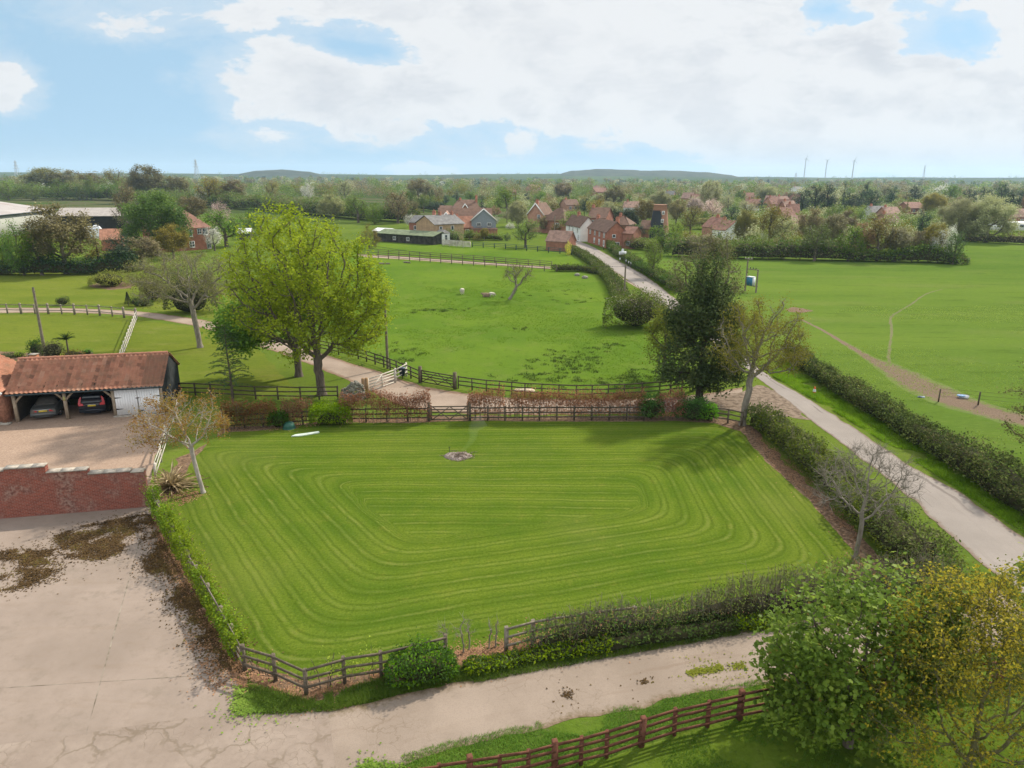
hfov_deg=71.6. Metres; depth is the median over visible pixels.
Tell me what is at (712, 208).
blossom tree
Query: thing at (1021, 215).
distant house
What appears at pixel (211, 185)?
broadleaf tree
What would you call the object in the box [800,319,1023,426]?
field track
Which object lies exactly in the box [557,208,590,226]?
broadleaf tree
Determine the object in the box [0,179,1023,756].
ground
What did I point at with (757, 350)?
walnut tree
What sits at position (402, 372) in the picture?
bin
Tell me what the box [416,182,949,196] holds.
blossom woods
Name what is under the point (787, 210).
distant house
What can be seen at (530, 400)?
beech hedge
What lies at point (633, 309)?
blackthorn bush
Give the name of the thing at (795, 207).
distant house
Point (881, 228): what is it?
broadleaf tree
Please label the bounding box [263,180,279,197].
broadleaf tree
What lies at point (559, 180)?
green woods
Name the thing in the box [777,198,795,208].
distant house
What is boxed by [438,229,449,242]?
porch
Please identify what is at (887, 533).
lawn hedge
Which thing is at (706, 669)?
ground cover
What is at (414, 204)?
broadleaf tree
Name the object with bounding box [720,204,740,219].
conifer tree
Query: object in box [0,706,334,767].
apron
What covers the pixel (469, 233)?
broadleaf tree
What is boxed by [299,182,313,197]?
blossom tree
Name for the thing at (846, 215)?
broadleaf tree
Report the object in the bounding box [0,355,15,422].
tiled outbuilding
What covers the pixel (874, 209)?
distant house
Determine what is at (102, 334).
garden lawn
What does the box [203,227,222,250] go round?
blossom tree
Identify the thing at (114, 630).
yard joint
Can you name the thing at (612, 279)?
field hedge
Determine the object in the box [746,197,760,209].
distant house
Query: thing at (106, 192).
hedgerow
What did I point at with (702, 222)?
broadleaf tree
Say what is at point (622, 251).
village sign
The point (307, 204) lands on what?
hedgerow
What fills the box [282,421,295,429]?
plastic dome
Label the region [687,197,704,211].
broadleaf tree
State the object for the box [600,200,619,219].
willow tree
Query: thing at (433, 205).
hedgerow
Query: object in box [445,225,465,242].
hedgerow
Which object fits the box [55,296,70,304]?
bush
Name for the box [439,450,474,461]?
ash heap
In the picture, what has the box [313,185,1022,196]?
dark woods
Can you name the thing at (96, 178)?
broadleaf tree
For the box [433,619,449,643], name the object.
bare shrub
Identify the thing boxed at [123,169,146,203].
bare tree
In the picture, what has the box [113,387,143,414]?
door
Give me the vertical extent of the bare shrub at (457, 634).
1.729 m
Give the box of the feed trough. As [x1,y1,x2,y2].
[957,394,968,398]
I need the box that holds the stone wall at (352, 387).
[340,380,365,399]
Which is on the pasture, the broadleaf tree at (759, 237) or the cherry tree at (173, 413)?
the broadleaf tree at (759, 237)
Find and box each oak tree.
[383,189,413,222]
[996,357,1023,447]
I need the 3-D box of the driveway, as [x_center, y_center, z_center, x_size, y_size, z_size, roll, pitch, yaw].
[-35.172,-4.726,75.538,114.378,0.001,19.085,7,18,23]
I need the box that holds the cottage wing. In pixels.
[622,226,641,248]
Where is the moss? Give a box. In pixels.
[0,511,668,712]
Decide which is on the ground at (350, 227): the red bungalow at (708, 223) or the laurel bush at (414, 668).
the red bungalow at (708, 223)
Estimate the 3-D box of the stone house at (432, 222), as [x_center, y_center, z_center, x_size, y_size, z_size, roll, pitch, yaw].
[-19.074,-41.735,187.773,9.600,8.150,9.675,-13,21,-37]
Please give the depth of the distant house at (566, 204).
349.19 m
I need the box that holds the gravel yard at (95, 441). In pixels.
[0,401,171,488]
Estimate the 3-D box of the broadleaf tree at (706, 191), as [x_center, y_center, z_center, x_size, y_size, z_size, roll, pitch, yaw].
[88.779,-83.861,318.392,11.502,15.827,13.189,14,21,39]
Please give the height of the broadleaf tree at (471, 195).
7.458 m
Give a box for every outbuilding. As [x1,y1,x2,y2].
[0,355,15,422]
[99,228,124,250]
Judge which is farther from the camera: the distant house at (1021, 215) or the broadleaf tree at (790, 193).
the broadleaf tree at (790, 193)
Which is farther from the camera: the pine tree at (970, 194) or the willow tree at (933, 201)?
the pine tree at (970, 194)
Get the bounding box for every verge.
[246,595,932,708]
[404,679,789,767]
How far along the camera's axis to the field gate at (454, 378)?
59.27 m
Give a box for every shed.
[4,351,180,421]
[372,228,392,238]
[545,230,576,250]
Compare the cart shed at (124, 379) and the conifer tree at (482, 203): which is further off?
the conifer tree at (482, 203)
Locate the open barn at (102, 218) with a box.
[56,208,131,231]
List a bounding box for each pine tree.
[578,197,591,215]
[793,189,811,212]
[802,184,828,209]
[818,182,838,209]
[837,182,846,209]
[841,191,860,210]
[855,193,863,210]
[858,182,873,197]
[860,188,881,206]
[883,185,899,203]
[903,185,925,200]
[915,211,934,238]
[960,189,979,201]
[978,186,994,200]
[988,181,1010,204]
[1001,187,1021,208]
[1017,189,1023,203]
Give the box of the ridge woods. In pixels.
[123,171,1023,177]
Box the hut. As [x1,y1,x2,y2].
[239,228,253,239]
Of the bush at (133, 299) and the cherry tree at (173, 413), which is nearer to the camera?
the cherry tree at (173, 413)
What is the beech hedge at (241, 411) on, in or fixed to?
on the border soil
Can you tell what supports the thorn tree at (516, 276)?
on the paddock at (504, 361)
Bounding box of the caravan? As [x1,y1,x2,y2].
[989,221,1023,229]
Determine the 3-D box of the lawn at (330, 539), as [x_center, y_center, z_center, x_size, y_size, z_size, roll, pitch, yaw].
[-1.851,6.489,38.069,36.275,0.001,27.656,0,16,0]
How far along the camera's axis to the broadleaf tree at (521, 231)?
170.82 m
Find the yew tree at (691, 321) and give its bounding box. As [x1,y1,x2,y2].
[650,251,750,401]
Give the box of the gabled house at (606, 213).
[587,204,613,221]
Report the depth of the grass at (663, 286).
113.24 m
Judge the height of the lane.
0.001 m
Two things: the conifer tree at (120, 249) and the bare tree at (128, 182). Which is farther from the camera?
the bare tree at (128, 182)
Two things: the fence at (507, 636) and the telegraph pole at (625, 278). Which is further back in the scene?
the telegraph pole at (625, 278)
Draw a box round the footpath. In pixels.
[885,289,942,365]
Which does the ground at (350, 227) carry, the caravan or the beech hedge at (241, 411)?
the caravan
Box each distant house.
[526,184,540,190]
[559,197,578,210]
[589,188,606,195]
[623,199,639,210]
[665,190,675,195]
[681,192,694,201]
[689,194,699,200]
[741,191,754,197]
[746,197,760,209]
[762,195,779,209]
[772,207,795,221]
[776,194,789,200]
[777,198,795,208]
[777,199,788,205]
[783,192,794,200]
[786,201,799,213]
[789,215,803,234]
[791,186,803,191]
[863,204,883,219]
[870,211,902,226]
[876,205,901,216]
[897,202,924,213]
[991,209,1023,220]
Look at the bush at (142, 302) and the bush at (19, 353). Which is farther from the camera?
the bush at (142, 302)
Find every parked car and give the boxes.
[30,394,69,417]
[78,389,111,413]
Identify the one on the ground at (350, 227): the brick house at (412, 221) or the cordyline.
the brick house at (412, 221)
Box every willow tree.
[114,184,197,253]
[506,197,527,224]
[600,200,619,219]
[648,190,672,210]
[732,208,758,240]
[842,551,1023,767]
[919,192,949,213]
[932,196,980,235]
[959,192,1022,241]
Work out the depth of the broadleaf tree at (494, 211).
310.98 m
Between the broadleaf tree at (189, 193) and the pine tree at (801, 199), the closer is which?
the pine tree at (801, 199)
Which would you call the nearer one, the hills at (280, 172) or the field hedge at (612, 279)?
the field hedge at (612, 279)
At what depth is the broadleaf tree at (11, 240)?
121.79 m
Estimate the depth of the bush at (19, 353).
68.08 m
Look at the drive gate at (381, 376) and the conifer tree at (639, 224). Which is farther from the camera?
the conifer tree at (639, 224)
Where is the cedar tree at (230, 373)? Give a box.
[204,325,253,401]
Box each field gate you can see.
[418,366,456,389]
[427,402,470,421]
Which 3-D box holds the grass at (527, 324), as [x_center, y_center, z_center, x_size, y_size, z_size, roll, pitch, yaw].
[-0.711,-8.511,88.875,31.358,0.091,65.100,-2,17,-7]
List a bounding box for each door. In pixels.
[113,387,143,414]
[136,386,161,413]
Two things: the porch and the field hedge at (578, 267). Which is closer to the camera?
the field hedge at (578, 267)
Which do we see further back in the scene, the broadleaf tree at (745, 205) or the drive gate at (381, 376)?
the broadleaf tree at (745, 205)
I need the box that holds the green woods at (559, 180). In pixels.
[0,174,1023,194]
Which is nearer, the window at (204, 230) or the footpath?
the footpath
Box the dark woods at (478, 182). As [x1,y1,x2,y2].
[39,175,1022,191]
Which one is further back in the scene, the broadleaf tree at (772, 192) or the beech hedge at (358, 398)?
the broadleaf tree at (772, 192)
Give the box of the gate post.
[361,377,368,390]
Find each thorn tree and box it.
[502,261,536,299]
[641,301,686,378]
[663,224,749,312]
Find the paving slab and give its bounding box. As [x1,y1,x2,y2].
[0,422,11,424]
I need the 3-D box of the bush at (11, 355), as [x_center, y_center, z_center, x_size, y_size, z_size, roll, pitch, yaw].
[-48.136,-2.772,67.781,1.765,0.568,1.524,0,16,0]
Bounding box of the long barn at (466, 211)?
[438,208,491,215]
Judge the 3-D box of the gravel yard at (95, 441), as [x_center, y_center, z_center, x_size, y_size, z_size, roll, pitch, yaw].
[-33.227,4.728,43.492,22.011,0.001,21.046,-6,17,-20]
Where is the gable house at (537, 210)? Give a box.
[526,199,552,231]
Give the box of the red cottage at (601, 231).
[587,214,625,247]
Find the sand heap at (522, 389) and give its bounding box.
[515,388,534,391]
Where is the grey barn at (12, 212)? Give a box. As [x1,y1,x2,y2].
[0,202,57,236]
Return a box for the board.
[291,431,319,436]
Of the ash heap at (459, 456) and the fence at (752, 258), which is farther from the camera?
the fence at (752, 258)
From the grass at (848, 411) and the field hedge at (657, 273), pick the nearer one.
the grass at (848, 411)
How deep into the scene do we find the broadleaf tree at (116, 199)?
201.43 m
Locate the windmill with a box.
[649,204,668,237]
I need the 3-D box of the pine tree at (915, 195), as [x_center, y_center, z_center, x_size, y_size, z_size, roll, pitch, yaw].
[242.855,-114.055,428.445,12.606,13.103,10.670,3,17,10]
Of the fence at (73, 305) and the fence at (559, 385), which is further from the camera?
the fence at (73, 305)
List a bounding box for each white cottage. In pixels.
[565,214,576,230]
[569,211,591,241]
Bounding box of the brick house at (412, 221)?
[407,209,435,229]
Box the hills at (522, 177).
[0,172,1023,182]
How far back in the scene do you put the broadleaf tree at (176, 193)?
363.50 m
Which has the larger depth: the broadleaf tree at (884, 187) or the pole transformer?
the broadleaf tree at (884, 187)
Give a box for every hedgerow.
[0,177,128,198]
[0,244,141,273]
[127,184,420,220]
[415,194,444,209]
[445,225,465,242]
[464,229,506,239]
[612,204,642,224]
[624,235,676,251]
[663,230,970,264]
[956,231,1023,243]
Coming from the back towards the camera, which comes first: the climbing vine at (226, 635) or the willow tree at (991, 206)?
the willow tree at (991, 206)
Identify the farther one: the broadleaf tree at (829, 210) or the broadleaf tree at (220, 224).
the broadleaf tree at (829, 210)
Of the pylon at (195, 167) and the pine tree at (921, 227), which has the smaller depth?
the pine tree at (921, 227)
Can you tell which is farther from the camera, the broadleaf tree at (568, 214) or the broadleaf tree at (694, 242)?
the broadleaf tree at (568, 214)
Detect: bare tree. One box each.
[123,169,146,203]
[125,163,166,190]
[800,437,930,558]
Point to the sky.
(739, 88)
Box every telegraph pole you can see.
[32,287,44,355]
[384,298,388,368]
[624,265,625,290]
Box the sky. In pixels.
[0,0,1023,177]
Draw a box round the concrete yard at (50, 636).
[0,507,244,743]
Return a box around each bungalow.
[619,212,635,227]
[701,214,722,235]
[711,216,743,239]
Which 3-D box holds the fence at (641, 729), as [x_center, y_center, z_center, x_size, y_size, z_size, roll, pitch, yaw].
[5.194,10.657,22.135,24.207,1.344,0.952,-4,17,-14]
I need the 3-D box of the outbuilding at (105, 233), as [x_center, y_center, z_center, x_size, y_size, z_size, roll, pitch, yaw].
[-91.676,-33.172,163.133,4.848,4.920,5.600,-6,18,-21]
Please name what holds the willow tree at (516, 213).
on the ground at (350, 227)
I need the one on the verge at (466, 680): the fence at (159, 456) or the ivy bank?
the ivy bank
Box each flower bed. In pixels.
[0,351,43,359]
[89,282,134,289]
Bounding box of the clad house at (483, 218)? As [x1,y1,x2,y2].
[470,208,496,227]
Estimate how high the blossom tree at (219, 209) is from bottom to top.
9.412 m
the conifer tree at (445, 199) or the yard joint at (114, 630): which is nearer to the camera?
the yard joint at (114, 630)
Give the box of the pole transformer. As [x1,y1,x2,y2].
[744,257,758,292]
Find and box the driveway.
[0,308,741,414]
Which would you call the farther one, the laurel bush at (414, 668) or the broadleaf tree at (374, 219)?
the broadleaf tree at (374, 219)
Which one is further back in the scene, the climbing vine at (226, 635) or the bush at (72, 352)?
the bush at (72, 352)
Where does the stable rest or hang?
on the ground at (350, 227)
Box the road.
[576,241,1023,592]
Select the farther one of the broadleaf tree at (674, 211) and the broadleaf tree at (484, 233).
the broadleaf tree at (674, 211)
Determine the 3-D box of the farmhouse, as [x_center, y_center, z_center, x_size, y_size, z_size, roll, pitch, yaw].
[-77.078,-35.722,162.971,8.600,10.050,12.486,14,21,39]
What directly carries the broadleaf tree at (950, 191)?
on the ground at (350, 227)
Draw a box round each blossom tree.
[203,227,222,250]
[210,201,231,231]
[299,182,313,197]
[404,214,412,224]
[703,199,723,216]
[928,230,950,261]
[944,224,957,249]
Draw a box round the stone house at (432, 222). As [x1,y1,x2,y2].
[415,210,464,240]
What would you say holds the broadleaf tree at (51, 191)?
on the ground at (350, 227)
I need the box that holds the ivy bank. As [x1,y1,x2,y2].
[462,611,775,677]
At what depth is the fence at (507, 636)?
26.35 m
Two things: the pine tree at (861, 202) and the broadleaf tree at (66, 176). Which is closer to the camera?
the pine tree at (861, 202)
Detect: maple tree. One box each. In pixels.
[743,551,1001,765]
[1008,542,1023,604]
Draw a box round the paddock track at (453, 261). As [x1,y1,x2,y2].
[359,254,549,268]
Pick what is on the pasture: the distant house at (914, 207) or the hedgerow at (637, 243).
the hedgerow at (637, 243)
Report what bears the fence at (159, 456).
on the ground at (350, 227)
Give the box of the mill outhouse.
[640,220,650,237]
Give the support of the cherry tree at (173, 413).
on the lawn at (330, 539)
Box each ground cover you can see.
[195,674,414,767]
[673,644,757,699]
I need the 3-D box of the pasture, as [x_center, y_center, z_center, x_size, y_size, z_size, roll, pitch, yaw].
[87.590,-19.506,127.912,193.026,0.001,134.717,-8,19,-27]
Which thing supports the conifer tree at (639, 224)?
on the ground at (350, 227)
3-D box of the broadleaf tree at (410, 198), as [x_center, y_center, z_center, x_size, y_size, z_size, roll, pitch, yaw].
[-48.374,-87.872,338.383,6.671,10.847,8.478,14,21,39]
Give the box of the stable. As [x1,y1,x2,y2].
[376,228,443,244]
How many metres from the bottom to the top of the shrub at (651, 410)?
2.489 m
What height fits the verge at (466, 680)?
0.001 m
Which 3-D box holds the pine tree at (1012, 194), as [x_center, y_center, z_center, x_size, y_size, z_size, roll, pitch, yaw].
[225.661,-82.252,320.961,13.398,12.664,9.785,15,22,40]
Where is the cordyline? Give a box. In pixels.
[53,331,74,351]
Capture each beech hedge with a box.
[218,396,276,429]
[279,392,316,425]
[337,386,431,423]
[466,383,646,419]
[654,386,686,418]
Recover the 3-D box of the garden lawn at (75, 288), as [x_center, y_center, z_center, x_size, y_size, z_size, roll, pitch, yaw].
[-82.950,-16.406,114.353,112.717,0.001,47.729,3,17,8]
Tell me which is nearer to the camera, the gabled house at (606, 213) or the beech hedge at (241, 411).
the beech hedge at (241, 411)
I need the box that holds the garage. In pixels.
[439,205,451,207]
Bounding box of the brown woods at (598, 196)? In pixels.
[310,180,1021,211]
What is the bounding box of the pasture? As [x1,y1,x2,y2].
[635,235,1023,476]
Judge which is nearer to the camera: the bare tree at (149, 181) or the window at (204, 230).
the window at (204, 230)
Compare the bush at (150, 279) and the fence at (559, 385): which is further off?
the bush at (150, 279)
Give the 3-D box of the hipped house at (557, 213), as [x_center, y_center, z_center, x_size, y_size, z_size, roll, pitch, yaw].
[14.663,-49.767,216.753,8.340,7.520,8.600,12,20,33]
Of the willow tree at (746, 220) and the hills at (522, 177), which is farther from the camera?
the hills at (522, 177)
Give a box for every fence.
[0,303,136,317]
[119,312,136,352]
[151,489,241,663]
[153,409,174,481]
[178,382,338,399]
[225,407,427,429]
[240,633,447,695]
[319,340,418,381]
[358,251,556,271]
[359,248,551,266]
[394,362,406,382]
[408,658,1006,767]
[442,239,470,247]
[458,375,692,396]
[470,405,645,420]
[472,242,571,254]
[504,605,636,651]
[678,252,927,261]
[711,406,743,426]
[938,389,1023,409]
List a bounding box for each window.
[189,241,195,247]
[197,228,201,234]
[202,228,207,234]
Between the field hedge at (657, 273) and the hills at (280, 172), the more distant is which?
the hills at (280, 172)
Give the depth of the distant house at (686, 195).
449.54 m
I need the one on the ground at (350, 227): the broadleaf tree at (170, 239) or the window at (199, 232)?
the broadleaf tree at (170, 239)
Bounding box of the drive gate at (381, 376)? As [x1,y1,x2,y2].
[368,369,394,391]
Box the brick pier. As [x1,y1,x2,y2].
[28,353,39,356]
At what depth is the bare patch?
93.73 m
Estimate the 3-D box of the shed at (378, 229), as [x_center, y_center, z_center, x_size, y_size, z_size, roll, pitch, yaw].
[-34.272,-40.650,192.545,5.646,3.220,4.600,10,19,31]
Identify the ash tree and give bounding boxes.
[15,201,102,273]
[120,244,241,347]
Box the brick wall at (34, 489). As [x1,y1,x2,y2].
[0,463,149,518]
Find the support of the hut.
on the ground at (350, 227)
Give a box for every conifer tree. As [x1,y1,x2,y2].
[84,230,106,263]
[101,230,138,270]
[427,188,434,199]
[442,196,449,203]
[452,189,459,200]
[479,196,486,207]
[633,223,646,233]
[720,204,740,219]
[755,200,768,210]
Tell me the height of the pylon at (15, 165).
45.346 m
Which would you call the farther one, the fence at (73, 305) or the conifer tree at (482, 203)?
the conifer tree at (482, 203)
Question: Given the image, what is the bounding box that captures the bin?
[399,367,405,378]
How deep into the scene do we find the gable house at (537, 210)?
219.21 m
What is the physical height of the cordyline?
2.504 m
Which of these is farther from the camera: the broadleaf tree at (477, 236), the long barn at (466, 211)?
the long barn at (466, 211)
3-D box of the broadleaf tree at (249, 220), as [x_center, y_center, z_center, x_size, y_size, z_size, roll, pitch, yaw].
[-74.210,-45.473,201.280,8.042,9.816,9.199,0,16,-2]
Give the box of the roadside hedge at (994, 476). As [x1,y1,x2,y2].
[783,342,1023,515]
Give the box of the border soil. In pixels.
[157,415,883,700]
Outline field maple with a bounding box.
[214,198,399,394]
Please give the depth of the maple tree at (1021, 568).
27.60 m
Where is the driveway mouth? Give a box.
[710,385,809,419]
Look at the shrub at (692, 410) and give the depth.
50.97 m
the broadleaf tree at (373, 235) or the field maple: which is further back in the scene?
the broadleaf tree at (373, 235)
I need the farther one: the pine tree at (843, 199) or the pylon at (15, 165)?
the pylon at (15, 165)
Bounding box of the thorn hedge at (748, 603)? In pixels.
[513,544,972,652]
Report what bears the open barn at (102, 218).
on the ground at (350, 227)
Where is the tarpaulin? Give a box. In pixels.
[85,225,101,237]
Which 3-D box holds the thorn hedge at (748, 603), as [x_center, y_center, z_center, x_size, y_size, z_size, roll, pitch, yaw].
[9.621,8.198,28.561,19.900,2.242,2.738,-3,17,-11]
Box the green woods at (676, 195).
[280,180,1018,242]
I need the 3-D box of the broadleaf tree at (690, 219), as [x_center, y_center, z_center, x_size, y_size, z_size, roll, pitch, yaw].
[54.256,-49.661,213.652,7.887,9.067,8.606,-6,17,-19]
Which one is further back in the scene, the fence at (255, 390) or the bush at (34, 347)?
the bush at (34, 347)
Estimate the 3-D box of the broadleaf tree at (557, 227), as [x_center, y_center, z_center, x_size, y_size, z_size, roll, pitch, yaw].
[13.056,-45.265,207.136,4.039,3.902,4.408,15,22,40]
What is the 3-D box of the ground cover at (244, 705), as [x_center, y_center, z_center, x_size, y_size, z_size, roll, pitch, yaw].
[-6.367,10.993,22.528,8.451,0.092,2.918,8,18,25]
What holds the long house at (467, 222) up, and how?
on the ground at (350, 227)
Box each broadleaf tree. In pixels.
[0,181,20,199]
[0,219,34,275]
[0,229,14,271]
[12,224,60,274]
[17,166,65,187]
[17,181,47,199]
[43,169,87,186]
[44,178,78,199]
[65,180,101,199]
[67,175,87,198]
[71,170,106,185]
[84,175,95,199]
[97,168,126,185]
[110,181,137,226]
[113,236,164,268]
[149,221,190,258]
[156,175,190,194]
[158,195,179,209]
[171,189,179,204]
[175,195,209,217]
[180,191,196,204]
[192,176,226,206]
[200,207,248,246]
[201,258,333,377]
[219,178,245,196]
[236,207,263,235]
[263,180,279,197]
[315,194,345,219]
[336,179,351,197]
[341,193,371,222]
[357,224,381,247]
[363,201,384,223]
[403,189,417,203]
[405,200,421,215]
[407,177,432,196]
[415,193,429,212]
[429,186,444,200]
[464,191,476,199]
[464,230,474,239]
[472,234,482,240]
[479,228,488,240]
[492,187,519,214]
[492,206,501,214]
[505,222,514,228]
[510,218,541,247]
[531,191,546,201]
[537,215,547,228]
[549,224,561,229]
[552,182,574,195]
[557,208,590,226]
[585,198,604,214]
[604,185,626,203]
[633,199,654,219]
[643,237,664,267]
[645,225,674,249]
[667,221,683,246]
[668,198,686,223]
[679,203,704,233]
[681,234,723,256]
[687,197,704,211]
[697,179,725,211]
[697,217,709,224]
[701,212,708,219]
[721,193,733,210]
[734,191,747,199]
[738,200,756,212]
[754,186,766,198]
[756,230,770,258]
[757,202,795,240]
[762,186,777,197]
[771,214,800,244]
[773,231,794,258]
[780,190,795,198]
[795,207,823,240]
[798,222,834,260]
[817,212,851,241]
[824,208,837,218]
[833,209,858,241]
[835,221,869,260]
[841,206,857,217]
[852,221,876,248]
[856,209,865,220]
[857,215,900,260]
[874,183,895,198]
[880,225,913,250]
[898,205,905,214]
[905,200,909,213]
[909,230,934,260]
[922,222,950,245]
[942,183,961,196]
[944,231,968,263]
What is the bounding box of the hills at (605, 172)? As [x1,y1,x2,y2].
[560,169,739,177]
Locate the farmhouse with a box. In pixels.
[142,206,211,252]
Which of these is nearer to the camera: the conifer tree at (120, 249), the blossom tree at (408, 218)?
the conifer tree at (120, 249)
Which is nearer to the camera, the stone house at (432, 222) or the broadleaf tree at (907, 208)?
the stone house at (432, 222)
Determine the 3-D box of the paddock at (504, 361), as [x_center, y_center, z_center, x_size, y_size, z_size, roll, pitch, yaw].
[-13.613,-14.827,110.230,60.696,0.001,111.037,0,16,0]
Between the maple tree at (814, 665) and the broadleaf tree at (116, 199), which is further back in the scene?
the broadleaf tree at (116, 199)
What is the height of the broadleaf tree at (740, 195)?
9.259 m
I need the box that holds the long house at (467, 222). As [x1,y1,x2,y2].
[455,213,472,233]
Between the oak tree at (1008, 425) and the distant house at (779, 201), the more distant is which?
the distant house at (779, 201)
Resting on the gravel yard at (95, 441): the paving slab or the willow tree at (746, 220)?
the paving slab
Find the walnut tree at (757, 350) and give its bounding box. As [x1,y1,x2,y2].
[704,288,820,425]
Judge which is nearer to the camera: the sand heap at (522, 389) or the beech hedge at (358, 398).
the beech hedge at (358, 398)
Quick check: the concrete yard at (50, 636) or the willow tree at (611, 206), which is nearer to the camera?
the concrete yard at (50, 636)
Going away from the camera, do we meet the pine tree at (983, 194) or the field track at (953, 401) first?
the field track at (953, 401)
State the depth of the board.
48.15 m
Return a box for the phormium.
[147,459,209,495]
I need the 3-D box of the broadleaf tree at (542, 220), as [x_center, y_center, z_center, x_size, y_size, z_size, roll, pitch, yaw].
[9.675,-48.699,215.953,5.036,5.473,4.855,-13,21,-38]
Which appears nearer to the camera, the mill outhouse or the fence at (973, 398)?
the fence at (973, 398)
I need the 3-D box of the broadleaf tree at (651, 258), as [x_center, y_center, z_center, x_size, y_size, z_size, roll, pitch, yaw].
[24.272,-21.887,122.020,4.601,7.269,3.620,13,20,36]
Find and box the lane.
[328,589,1023,767]
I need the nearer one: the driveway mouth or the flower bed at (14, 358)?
the driveway mouth
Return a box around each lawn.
[0,264,242,318]
[0,313,298,397]
[163,421,863,680]
[536,693,1023,767]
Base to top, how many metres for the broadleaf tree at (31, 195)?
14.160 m
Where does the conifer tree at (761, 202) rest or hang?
on the ground at (350, 227)
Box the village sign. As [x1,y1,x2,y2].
[619,249,625,261]
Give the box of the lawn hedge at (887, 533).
[739,397,967,582]
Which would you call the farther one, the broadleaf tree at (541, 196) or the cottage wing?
the broadleaf tree at (541, 196)
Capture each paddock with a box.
[297,252,688,395]
[348,242,583,265]
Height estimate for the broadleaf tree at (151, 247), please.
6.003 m
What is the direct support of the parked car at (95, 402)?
on the gravel yard at (95, 441)
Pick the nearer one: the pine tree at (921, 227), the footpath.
the footpath
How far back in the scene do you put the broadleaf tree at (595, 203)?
256.41 m
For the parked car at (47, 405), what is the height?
1.290 m
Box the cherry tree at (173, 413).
[121,384,233,493]
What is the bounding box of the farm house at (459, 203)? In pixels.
[451,195,479,207]
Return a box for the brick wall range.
[471,228,497,234]
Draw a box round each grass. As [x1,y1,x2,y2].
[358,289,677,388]
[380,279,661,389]
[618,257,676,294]
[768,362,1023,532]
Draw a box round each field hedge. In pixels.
[551,263,598,273]
[569,243,631,303]
[605,239,686,290]
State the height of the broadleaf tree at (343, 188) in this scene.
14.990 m
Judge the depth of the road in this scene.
39.60 m
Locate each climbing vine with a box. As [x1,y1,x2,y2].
[139,470,251,669]
[245,635,385,687]
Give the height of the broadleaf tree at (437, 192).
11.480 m
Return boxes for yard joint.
[5,675,203,687]
[86,533,141,733]
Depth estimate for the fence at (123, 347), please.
75.14 m
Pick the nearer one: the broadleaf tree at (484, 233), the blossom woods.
the broadleaf tree at (484, 233)
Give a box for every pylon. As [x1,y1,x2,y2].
[13,161,19,176]
[194,159,200,178]
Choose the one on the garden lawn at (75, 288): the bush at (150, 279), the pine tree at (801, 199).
the bush at (150, 279)
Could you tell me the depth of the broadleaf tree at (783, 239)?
151.32 m
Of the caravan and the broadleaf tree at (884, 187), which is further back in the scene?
the broadleaf tree at (884, 187)
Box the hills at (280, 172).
[229,169,325,176]
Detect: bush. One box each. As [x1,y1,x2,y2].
[3,351,17,358]
[14,350,25,356]
[25,335,43,355]
[39,338,65,355]
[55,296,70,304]
[62,349,84,354]
[82,348,93,353]
[87,266,130,285]
[124,292,132,305]
[130,295,138,305]
[134,297,152,305]
[137,272,162,299]
[161,263,219,311]
[382,626,461,689]
[565,242,571,254]
[602,285,665,327]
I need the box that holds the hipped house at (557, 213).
[542,208,567,232]
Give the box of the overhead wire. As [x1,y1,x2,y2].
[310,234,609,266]
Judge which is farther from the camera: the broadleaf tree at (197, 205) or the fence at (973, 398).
the broadleaf tree at (197, 205)
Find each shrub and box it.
[267,407,289,426]
[308,395,353,423]
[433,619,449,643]
[453,611,472,651]
[461,620,474,649]
[488,621,493,648]
[492,614,499,646]
[635,385,665,418]
[674,389,709,419]
[696,401,719,419]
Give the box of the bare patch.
[786,307,812,312]

